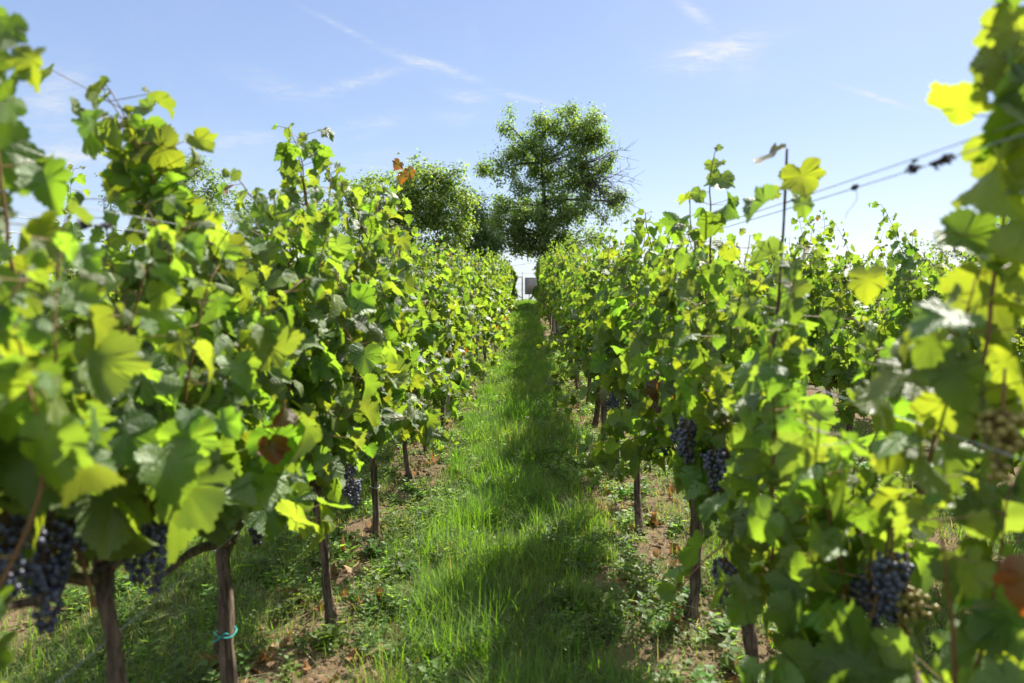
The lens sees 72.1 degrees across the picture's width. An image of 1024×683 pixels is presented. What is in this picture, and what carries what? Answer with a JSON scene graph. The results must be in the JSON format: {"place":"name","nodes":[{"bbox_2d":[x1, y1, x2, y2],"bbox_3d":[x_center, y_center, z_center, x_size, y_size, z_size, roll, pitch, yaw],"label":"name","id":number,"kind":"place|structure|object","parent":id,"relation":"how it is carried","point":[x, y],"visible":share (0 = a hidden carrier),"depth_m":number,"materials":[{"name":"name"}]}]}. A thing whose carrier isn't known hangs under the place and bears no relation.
{"place":"outdoors","nodes":[
{"label":"outdoors","id":0,"kind":"place"},
{"bbox_2d":[309,298,697,682],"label":"grass","id":1,"kind":"structure","parent":0,"point":[441,601],"depth_m":4.32,"materials":[{"name":"green plant"}]},
{"bbox_2d":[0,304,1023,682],"bbox_3d":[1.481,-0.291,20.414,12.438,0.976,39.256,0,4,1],"label":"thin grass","id":2,"kind":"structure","parent":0,"point":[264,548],"depth_m":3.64,"materials":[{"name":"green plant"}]},
{"bbox_2d":[0,308,1023,682],"bbox_3d":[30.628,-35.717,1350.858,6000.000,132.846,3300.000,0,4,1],"label":"ground","id":3,"kind":"structure","parent":0,"point":[362,526],"depth_m":3.69,"materials":[{"name":"soil"}]},
{"bbox_2d":[1,252,78,316],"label":"grape vine","id":4,"kind":"object","parent":3,"relation":"on","point":[42,303],"depth_m":6.71,"materials":[{"name":"green plant"}]},
{"bbox_2d":[2,229,84,592],"bbox_3d":[-2.768,0.300,3.936,0.766,2.507,1.861,0,4,-4],"label":"grape vine","id":5,"kind":"object","parent":3,"relation":"on","point":[46,309],"visible":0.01,"depth_m":4.38,"materials":[{"name":"green plant"}]},
{"bbox_2d":[18,217,303,255],"bbox_3d":[-2.629,-1.004,7.507,0.004,0.104,13.000,0,4,1],"label":"trellis wire","id":6,"kind":"object","parent":5,"relation":"on","point":[93,226],"visible":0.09,"depth_m":4.23,"materials":[{"name":"grey metal"}]},
{"bbox_2d":[0,285,125,682],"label":"grape vine","id":7,"kind":"object","parent":3,"relation":"on","point":[66,454],"visible":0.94,"depth_m":1.15,"materials":[{"name":"green plant"}]},
{"bbox_2d":[47,164,146,338],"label":"grape vine","id":8,"kind":"object","parent":3,"relation":"on","point":[70,226],"visible":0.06,"depth_m":4.17,"materials":[{"name":"green plant"}]},
{"bbox_2d":[91,228,119,297],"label":"grape vine","id":9,"kind":"object","parent":3,"relation":"on","point":[102,238],"visible":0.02,"depth_m":7.95,"materials":[{"name":"green plant"}]},
{"bbox_2d":[0,6,324,682],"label":"grape vine","id":10,"kind":"object","parent":3,"relation":"on","point":[178,465],"visible":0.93,"depth_m":1.49,"materials":[{"name":"green plant"}]},
{"bbox_2d":[56,526,244,682],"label":"trellis wire","id":11,"kind":"object","parent":10,"relation":"on","point":[146,608],"visible":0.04,"depth_m":1.86,"materials":[{"name":"grey metal"}]},
{"bbox_2d":[94,148,253,229],"bbox_3d":[-15.679,-5.117,33.109,6.803,7.815,5.017,-1,5,-18],"label":"background tree","id":12,"kind":"object","parent":3,"relation":"on","point":[210,201],"visible":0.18,"depth_m":32.67,"materials":[{"name":"green plant"}]},
{"bbox_2d":[34,63,353,682],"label":"grape vine","id":13,"kind":"object","parent":3,"relation":"on","point":[145,159],"visible":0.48,"depth_m":2.11,"materials":[{"name":"green plant"}]},
{"bbox_2d":[0,191,432,269],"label":"trellis wire","id":14,"kind":"object","parent":13,"relation":"attached to","point":[129,215],"visible":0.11,"depth_m":1.72,"materials":[{"name":"grey metal"}]},
{"bbox_2d":[248,226,290,393],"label":"grape vine","id":15,"kind":"object","parent":3,"relation":"on","point":[274,293],"depth_m":7.37,"materials":[{"name":"green plant"}]},
{"bbox_2d":[250,227,319,305],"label":"grape vine","id":16,"kind":"object","parent":3,"relation":"on","point":[277,295],"visible":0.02,"depth_m":7.67,"materials":[{"name":"green plant"}]},
{"bbox_2d":[226,191,347,250],"bbox_3d":[-11.251,-4.527,36.153,6.767,6.361,4.017,0,4,1],"label":"shrub tree","id":17,"kind":"object","parent":3,"relation":"on","point":[248,204],"visible":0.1,"depth_m":35.92,"materials":[{"name":"green plant"}]},
{"bbox_2d":[214,123,458,630],"bbox_3d":[-0.804,0.324,3.090,0.977,2.544,2.271,0,4,1],"label":"grape vine","id":18,"kind":"object","parent":3,"relation":"on","point":[361,346],"visible":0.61,"depth_m":3.10,"materials":[{"name":"green plant"}]},
{"bbox_2d":[323,161,453,538],"bbox_3d":[-0.838,0.169,4.723,0.934,2.568,1.731,0,4,1],"label":"grape vine","id":19,"kind":"object","parent":3,"relation":"on","point":[398,400],"visible":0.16,"depth_m":4.52,"materials":[{"name":"green plant"}]},
{"bbox_2d":[335,148,486,273],"bbox_3d":[-4.579,-4.665,30.932,5.738,7.514,5.691,-4,6,-40],"label":"walnut tree","id":20,"kind":"object","parent":3,"relation":"on","point":[435,203],"visible":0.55,"depth_m":30.06,"materials":[{"name":"green plant"}]},
{"bbox_2d":[370,158,478,485],"bbox_3d":[-0.847,-0.040,5.924,0.908,2.835,1.538,1,5,18],"label":"grape vine","id":21,"kind":"object","parent":3,"relation":"on","point":[425,322],"visible":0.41,"depth_m":5.87,"materials":[{"name":"green plant"}]},
{"bbox_2d":[409,236,479,453],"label":"grape vine","id":22,"kind":"object","parent":3,"relation":"on","point":[447,364],"visible":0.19,"depth_m":6.83,"materials":[{"name":"green plant"}]},
{"bbox_2d":[411,236,484,429],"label":"grape vine","id":23,"kind":"object","parent":3,"relation":"on","point":[460,333],"visible":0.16,"depth_m":7.99,"materials":[{"name":"green plant"}]},
{"bbox_2d":[446,257,450,416],"bbox_3d":[-0.816,0.044,9.044,0.082,2.257,0.092,0,4,1],"label":"trellis post","id":24,"kind":"object","parent":3,"relation":"on","point":[447,400],"visible":0.03,"depth_m":9.06,"materials":[{"name":"wood"}]},
{"bbox_2d":[430,242,490,415],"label":"grape vine","id":25,"kind":"object","parent":3,"relation":"on","point":[468,312],"visible":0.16,"depth_m":8.77,"materials":[{"name":"green plant"}]},
{"bbox_2d":[162,383,770,682],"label":"dry stems","id":26,"kind":"object","parent":3,"relation":"on","point":[433,577],"visible":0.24,"depth_m":3.77,"materials":[{"name":"plant"}]},
{"bbox_2d":[450,252,488,377],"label":"grape vine","id":27,"kind":"object","parent":3,"relation":"on","point":[480,286],"visible":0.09,"depth_m":11.38,"materials":[{"name":"green plant"}]},
{"bbox_2d":[0,209,430,272],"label":"trellis wire","id":28,"kind":"object","parent":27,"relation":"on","point":[93,224],"visible":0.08,"depth_m":1.53,"materials":[{"name":"grey metal"}]},
{"bbox_2d":[75,219,92,230],"bbox_3d":[-0.956,-0.259,1.560,0.027,0.032,0.056,0,4,1],"label":"dry tendril","id":29,"kind":"object","parent":28,"relation":"attached to","point":[83,225],"visible":0.74,"depth_m":1.56,"materials":[{"name":"plant"}]},
{"bbox_2d":[96,222,112,230],"bbox_3d":[-0.949,-0.264,1.634,0.031,0.026,0.040,4,6,43],"label":"dry tendril","id":30,"kind":"object","parent":28,"relation":"attached to","point":[105,226],"visible":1,"depth_m":1.64,"materials":[{"name":"plant"}]},
{"bbox_2d":[165,347,776,682],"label":"soil clods","id":31,"kind":"object","parent":3,"relation":"on","point":[700,656],"visible":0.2,"depth_m":3.69,"materials":[{"name":"brown soil"}]},
{"bbox_2d":[440,183,512,264],"bbox_3d":[-1.862,-4.580,34.747,3.890,6.452,2.932,0,4,1],"label":"dark tree","id":32,"kind":"object","parent":3,"relation":"on","point":[484,237],"visible":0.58,"depth_m":34.22,"materials":[{"name":"green plant"}]},
{"bbox_2d":[453,249,499,399],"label":"grape vine","id":33,"kind":"object","parent":3,"relation":"on","point":[480,341],"visible":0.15,"depth_m":10.41,"materials":[{"name":"green plant"}]},
{"bbox_2d":[463,250,498,362],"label":"grape vine","id":34,"kind":"object","parent":3,"relation":"on","point":[492,288],"visible":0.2,"depth_m":13.93,"materials":[{"name":"green plant"}]},
{"bbox_2d":[196,375,777,682],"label":"fallen leaves","id":35,"kind":"object","parent":3,"relation":"on","point":[285,640],"visible":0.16,"depth_m":3.82,"materials":[{"name":"brown plant"}]},
{"bbox_2d":[471,253,504,351],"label":"grape vine","id":36,"kind":"object","parent":3,"relation":"on","point":[501,285],"visible":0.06,"depth_m":15.98,"materials":[{"name":"green plant"}]},
{"bbox_2d":[468,249,510,356],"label":"grape vine","id":37,"kind":"object","parent":3,"relation":"on","point":[493,334],"visible":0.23,"depth_m":12.50,"materials":[{"name":"green plant"}]},
{"bbox_2d":[486,254,501,348],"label":"grape vine","id":38,"kind":"object","parent":3,"relation":"on","point":[496,268],"visible":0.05,"depth_m":16.95,"materials":[{"name":"green plant"}]},
{"bbox_2d":[481,256,509,325],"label":"grape vine","id":39,"kind":"object","parent":3,"relation":"on","point":[503,309],"visible":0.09,"depth_m":18.57,"materials":[{"name":"green plant"}]},
{"bbox_2d":[480,247,513,360],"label":"grape vine","id":40,"kind":"object","parent":3,"relation":"on","point":[500,321],"visible":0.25,"depth_m":14.87,"materials":[{"name":"green plant"}]},
{"bbox_2d":[483,256,511,344],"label":"grape vine","id":41,"kind":"object","parent":3,"relation":"on","point":[503,294],"visible":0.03,"depth_m":18.18,"materials":[{"name":"green plant"}]},
{"bbox_2d":[490,250,505,298],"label":"grape vine","id":42,"kind":"object","parent":3,"relation":"on","point":[502,279],"visible":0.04,"depth_m":19.75,"materials":[{"name":"green plant"}]},
{"bbox_2d":[0,343,1003,682],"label":"weeds","id":43,"kind":"object","parent":3,"relation":"on","point":[328,633],"visible":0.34,"depth_m":3.81,"materials":[{"name":"green plant"}]},
{"bbox_2d":[500,258,507,305],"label":"grape vine","id":44,"kind":"object","parent":3,"relation":"on","point":[505,270],"visible":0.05,"depth_m":23.38,"materials":[{"name":"green plant"}]},
{"bbox_2d":[498,275,510,329],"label":"grape vine","id":45,"kind":"object","parent":3,"relation":"on","point":[508,284],"visible":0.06,"depth_m":22.32,"materials":[{"name":"green plant"}]},
{"bbox_2d":[499,256,510,281],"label":"grape vine","id":46,"kind":"object","parent":3,"relation":"on","point":[509,278],"visible":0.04,"depth_m":26.52,"materials":[{"name":"green plant"}]},
{"bbox_2d":[505,263,514,307],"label":"grape vine","id":47,"kind":"object","parent":3,"relation":"on","point":[511,299],"visible":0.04,"depth_m":25.85,"materials":[{"name":"green plant"}]},
{"bbox_2d":[505,260,514,306],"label":"grape vine","id":48,"kind":"object","parent":3,"relation":"on","point":[511,270],"visible":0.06,"depth_m":29.80,"materials":[{"name":"green plant"}]},
{"bbox_2d":[505,264,516,308],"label":"grape vine","id":49,"kind":"object","parent":3,"relation":"on","point":[510,304],"visible":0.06,"depth_m":24.61,"materials":[{"name":"green plant"}]},
{"bbox_2d":[508,274,513,308],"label":"grape vine","id":50,"kind":"object","parent":3,"relation":"on","point":[512,281],"visible":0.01,"depth_m":28.08,"materials":[{"name":"green plant"}]},
{"bbox_2d":[525,278,536,293],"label":"sign board","id":51,"kind":"object","parent":3,"relation":"on","point":[530,283],"visible":0.44,"depth_m":43.71,"materials":[{"name":"paint"}]},
{"bbox_2d":[532,257,539,295],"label":"grape vine","id":52,"kind":"object","parent":3,"relation":"on","point":[536,287],"visible":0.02,"depth_m":35.90,"materials":[{"name":"green plant"}]},
{"bbox_2d":[529,255,543,299],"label":"grape vine","id":53,"kind":"object","parent":3,"relation":"on","point":[535,295],"visible":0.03,"depth_m":29.53,"materials":[{"name":"green plant"}]},
{"bbox_2d":[535,259,547,319],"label":"grape vine","id":54,"kind":"object","parent":3,"relation":"on","point":[539,286],"visible":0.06,"depth_m":27.39,"materials":[{"name":"green plant"}]},
{"bbox_2d":[535,266,548,321],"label":"grape vine","id":55,"kind":"object","parent":3,"relation":"on","point":[539,297],"visible":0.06,"depth_m":26.23,"materials":[{"name":"green plant"}]},
{"bbox_2d":[534,263,550,329],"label":"grape vine","id":56,"kind":"object","parent":3,"relation":"on","point":[539,303],"visible":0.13,"depth_m":22.92,"materials":[{"name":"green plant"}]},
{"bbox_2d":[537,255,549,315],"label":"grape vine","id":57,"kind":"object","parent":3,"relation":"on","point":[539,269],"depth_m":28.52,"materials":[{"name":"green plant"}]},
{"bbox_2d":[539,260,553,331],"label":"grape vine","id":58,"kind":"object","parent":3,"relation":"on","point":[541,276],"visible":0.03,"depth_m":21.61,"materials":[{"name":"green plant"}]},
{"bbox_2d":[540,249,553,274],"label":"grape vine","id":59,"kind":"object","parent":3,"relation":"on","point":[545,261],"visible":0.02,"depth_m":25.07,"materials":[{"name":"green plant"}]},
{"bbox_2d":[535,241,561,331],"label":"grape vine","id":60,"kind":"object","parent":3,"relation":"on","point":[543,306],"visible":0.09,"depth_m":19.09,"materials":[{"name":"green plant"}]},
{"bbox_2d":[538,246,566,352],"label":"grape vine","id":61,"kind":"object","parent":3,"relation":"on","point":[546,311],"visible":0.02,"depth_m":16.32,"materials":[{"name":"green plant"}]},
{"bbox_2d":[541,241,565,332],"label":"grape vine","id":62,"kind":"object","parent":3,"relation":"on","point":[547,271],"visible":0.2,"depth_m":18.15,"materials":[{"name":"green plant"}]},
{"bbox_2d":[543,242,564,343],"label":"grape vine","id":63,"kind":"object","parent":3,"relation":"on","point":[562,256],"visible":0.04,"depth_m":17.43,"materials":[{"name":"green plant"}]},
{"bbox_2d":[553,319,555,335],"bbox_3d":[1.277,-1.095,20.949,0.082,2.258,0.093,0,4,1],"label":"trellis post","id":64,"kind":"object","parent":3,"relation":"on","point":[554,326],"visible":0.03,"depth_m":20.97,"materials":[{"name":"wood"}]},
{"bbox_2d":[532,256,581,392],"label":"grape vine","id":65,"kind":"object","parent":3,"relation":"on","point":[560,283],"visible":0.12,"depth_m":10.56,"materials":[{"name":"green plant"}]},
{"bbox_2d":[544,234,578,351],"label":"grape vine","id":66,"kind":"object","parent":3,"relation":"on","point":[548,289],"visible":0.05,"depth_m":15.23,"materials":[{"name":"green plant"}]},
{"bbox_2d":[471,99,653,273],"bbox_3d":[2.312,-7.222,37.282,10.031,11.326,4.812,1,5,15],"label":"broadleaf tree","id":67,"kind":"object","parent":3,"relation":"on","point":[541,236],"visible":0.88,"depth_m":36.93,"materials":[{"name":"green plant"}]},
{"bbox_2d":[534,253,590,404],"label":"grape vine","id":68,"kind":"object","parent":3,"relation":"on","point":[569,278],"visible":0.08,"depth_m":9.51,"materials":[{"name":"green plant"}]},
{"bbox_2d":[548,248,580,363],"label":"grape vine","id":69,"kind":"object","parent":3,"relation":"on","point":[562,263],"visible":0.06,"depth_m":13.48,"materials":[{"name":"green plant"}]},
{"bbox_2d":[547,230,586,362],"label":"grape vine","id":70,"kind":"object","parent":3,"relation":"on","point":[551,296],"visible":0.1,"depth_m":12.96,"materials":[{"name":"green plant"}]},
{"bbox_2d":[548,256,588,383],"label":"grape vine","id":71,"kind":"object","parent":3,"relation":"on","point":[559,333],"visible":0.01,"depth_m":11.90,"materials":[{"name":"green plant"}]},
{"bbox_2d":[612,121,1023,258],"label":"trellis wire","id":72,"kind":"object","parent":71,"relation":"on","point":[889,167],"visible":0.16,"depth_m":1.51,"materials":[{"name":"grey metal"}]},
{"bbox_2d":[612,134,1023,260],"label":"trellis wire","id":73,"kind":"object","parent":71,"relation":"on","point":[878,180],"visible":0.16,"depth_m":1.55,"materials":[{"name":"grey metal"}]},
{"bbox_2d":[846,183,858,214],"bbox_3d":[0.824,-0.340,1.697,0.021,0.081,0.041,0,4,1],"label":"dry tendril","id":74,"kind":"object","parent":73,"relation":"hanging from","point":[853,187],"visible":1,"depth_m":1.69,"materials":[{"name":"plant"}]},
{"bbox_2d":[905,159,923,173],"bbox_3d":[0.820,-0.357,1.438,0.041,0.031,0.039,-4,6,-45],"label":"dry tendril","id":75,"kind":"object","parent":73,"relation":"attached to","point":[911,167],"visible":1,"depth_m":1.43,"materials":[{"name":"plant"}]},
{"bbox_2d":[929,160,941,170],"bbox_3d":[0.821,-0.339,1.352,0.021,0.021,0.055,0,4,1],"label":"dry tendril","id":76,"kind":"object","parent":73,"relation":"attached to","point":[931,163],"visible":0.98,"depth_m":1.36,"materials":[{"name":"plant"}]},
{"bbox_2d":[933,153,955,166],"bbox_3d":[0.817,-0.343,1.330,0.027,0.023,0.068,1,5,16],"label":"dry tendril","id":77,"kind":"object","parent":73,"relation":"attached to","point":[944,159],"visible":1,"depth_m":1.31,"materials":[{"name":"plant"}]},
{"bbox_2d":[545,227,613,441],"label":"grape vine","id":78,"kind":"object","parent":3,"relation":"on","point":[578,323],"visible":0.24,"depth_m":7.44,"materials":[{"name":"green plant"}]},
{"bbox_2d":[554,242,613,426],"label":"grape vine","id":79,"kind":"object","parent":3,"relation":"on","point":[568,355],"visible":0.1,"depth_m":8.35,"materials":[{"name":"green plant"}]},
{"bbox_2d":[550,230,679,463],"bbox_3d":[0.911,0.170,6.172,1.133,2.307,2.081,-1,4,-14],"label":"grape vine","id":80,"kind":"object","parent":3,"relation":"on","point":[589,302],"visible":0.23,"depth_m":6.20,"materials":[{"name":"green plant"}]},
{"bbox_2d":[587,208,691,535],"bbox_3d":[0.842,0.277,4.661,1.003,2.390,1.573,-2,5,-23],"label":"grape vine","id":81,"kind":"object","parent":3,"relation":"on","point":[620,318],"visible":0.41,"depth_m":4.71,"materials":[{"name":"green plant"}]},
{"bbox_2d":[685,247,705,304],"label":"grape vine","id":82,"kind":"object","parent":3,"relation":"on","point":[700,296],"visible":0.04,"depth_m":9.97,"materials":[{"name":"green plant"}]},
{"bbox_2d":[578,144,828,624],"bbox_3d":[0.917,0.362,3.477,0.868,2.408,1.428,-1,5,-16],"label":"grape vine","id":83,"kind":"object","parent":3,"relation":"on","point":[661,434],"visible":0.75,"depth_m":3.29,"materials":[{"name":"green plant"}]},
{"bbox_2d":[703,237,763,364],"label":"grape vine","id":84,"kind":"object","parent":3,"relation":"on","point":[714,251],"visible":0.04,"depth_m":9.54,"materials":[{"name":"green plant"}]},
{"bbox_2d":[719,253,809,379],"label":"grape vine","id":85,"kind":"object","parent":3,"relation":"on","point":[759,343],"visible":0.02,"depth_m":7.92,"materials":[{"name":"green plant"}]},
{"bbox_2d":[750,148,787,656],"bbox_3d":[0.841,0.525,2.376,0.024,2.245,0.354,0,4,5],"label":"vine stake","id":86,"kind":"object","parent":3,"relation":"on","point":[782,239],"visible":0.3,"depth_m":2.20,"materials":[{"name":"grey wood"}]},
{"bbox_2d":[670,336,1023,460],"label":"trellis wire","id":87,"kind":"object","parent":86,"relation":"attached to","point":[921,425],"visible":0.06,"depth_m":1.35,"materials":[{"name":"grey metal"}]},
{"bbox_2d":[745,235,834,387],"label":"grape vine","id":88,"kind":"object","parent":3,"relation":"on","point":[763,269],"visible":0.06,"depth_m":6.83,"materials":[{"name":"green plant"}]},
{"bbox_2d":[657,142,924,682],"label":"grape vine","id":89,"kind":"object","parent":3,"relation":"on","point":[733,407],"visible":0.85,"depth_m":2.07,"materials":[{"name":"green plant"}]},
{"bbox_2d":[785,236,828,304],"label":"grape vine","id":90,"kind":"object","parent":3,"relation":"on","point":[813,247],"depth_m":10.68,"materials":[{"name":"green plant"}]},
{"bbox_2d":[812,253,872,403],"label":"grape vine","id":91,"kind":"object","parent":3,"relation":"on","point":[848,297],"visible":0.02,"depth_m":9.74,"materials":[{"name":"green plant"}]},
{"bbox_2d":[838,262,851,276],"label":"grape vine","id":92,"kind":"object","parent":3,"relation":"on","point":[843,271],"visible":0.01,"depth_m":13.54,"materials":[{"name":"green plant"}]},
{"bbox_2d":[790,210,928,462],"bbox_3d":[2.817,0.107,5.778,0.766,2.574,1.861,0,4,-1],"label":"grape vine","id":93,"kind":"object","parent":3,"relation":"on","point":[837,366],"visible":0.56,"depth_m":5.94,"materials":[{"name":"green plant"}]},
{"bbox_2d":[853,226,896,334],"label":"grape vine","id":94,"kind":"object","parent":3,"relation":"on","point":[878,261],"visible":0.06,"depth_m":8.95,"materials":[{"name":"green plant"}]},
{"bbox_2d":[735,0,1023,682],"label":"grape vine","id":95,"kind":"object","parent":3,"relation":"on","point":[826,633],"visible":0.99,"depth_m":1.36,"materials":[{"name":"green plant"}]},
{"bbox_2d":[803,201,1023,541],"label":"grape vine","id":96,"kind":"object","parent":3,"relation":"on","point":[900,315],"visible":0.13,"depth_m":4.74,"materials":[{"name":"green plant"}]},
{"bbox_2d":[906,238,922,283],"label":"grape vine","id":97,"kind":"object","parent":3,"relation":"on","point":[916,245],"visible":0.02,"depth_m":11.38,"materials":[{"name":"green plant"}]},
{"bbox_2d":[890,246,962,294],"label":"grape vine","id":98,"kind":"object","parent":3,"relation":"on","point":[939,263],"visible":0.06,"depth_m":7.26,"materials":[{"name":"green plant"}]},
{"bbox_2d":[915,247,953,285],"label":"grape vine","id":99,"kind":"object","parent":3,"relation":"on","point":[929,255],"visible":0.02,"depth_m":10.77,"materials":[{"name":"green plant"}]},
{"bbox_2d":[914,221,1007,267],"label":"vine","id":100,"kind":"object","parent":3,"relation":"on","point":[955,250],"visible":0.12,"depth_m":39.73,"materials":[{"name":"green plant"}]},
{"bbox_2d":[935,217,1023,497],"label":"grape vine","id":101,"kind":"object","parent":3,"relation":"on","point":[974,341],"visible":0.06,"depth_m":3.68,"materials":[{"name":"green plant"}]},
{"bbox_2d":[962,250,1023,351],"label":"grape vine","id":102,"kind":"object","parent":3,"relation":"on","point":[964,253],"visible":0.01,"depth_m":6.10,"materials":[{"name":"green plant"}]},
{"bbox_2d":[0,0,1023,300],"label":"sky","id":103,"kind":"structure","parent":0,"point":[845,84],"materials":[{"name":"blue"}]}
]}

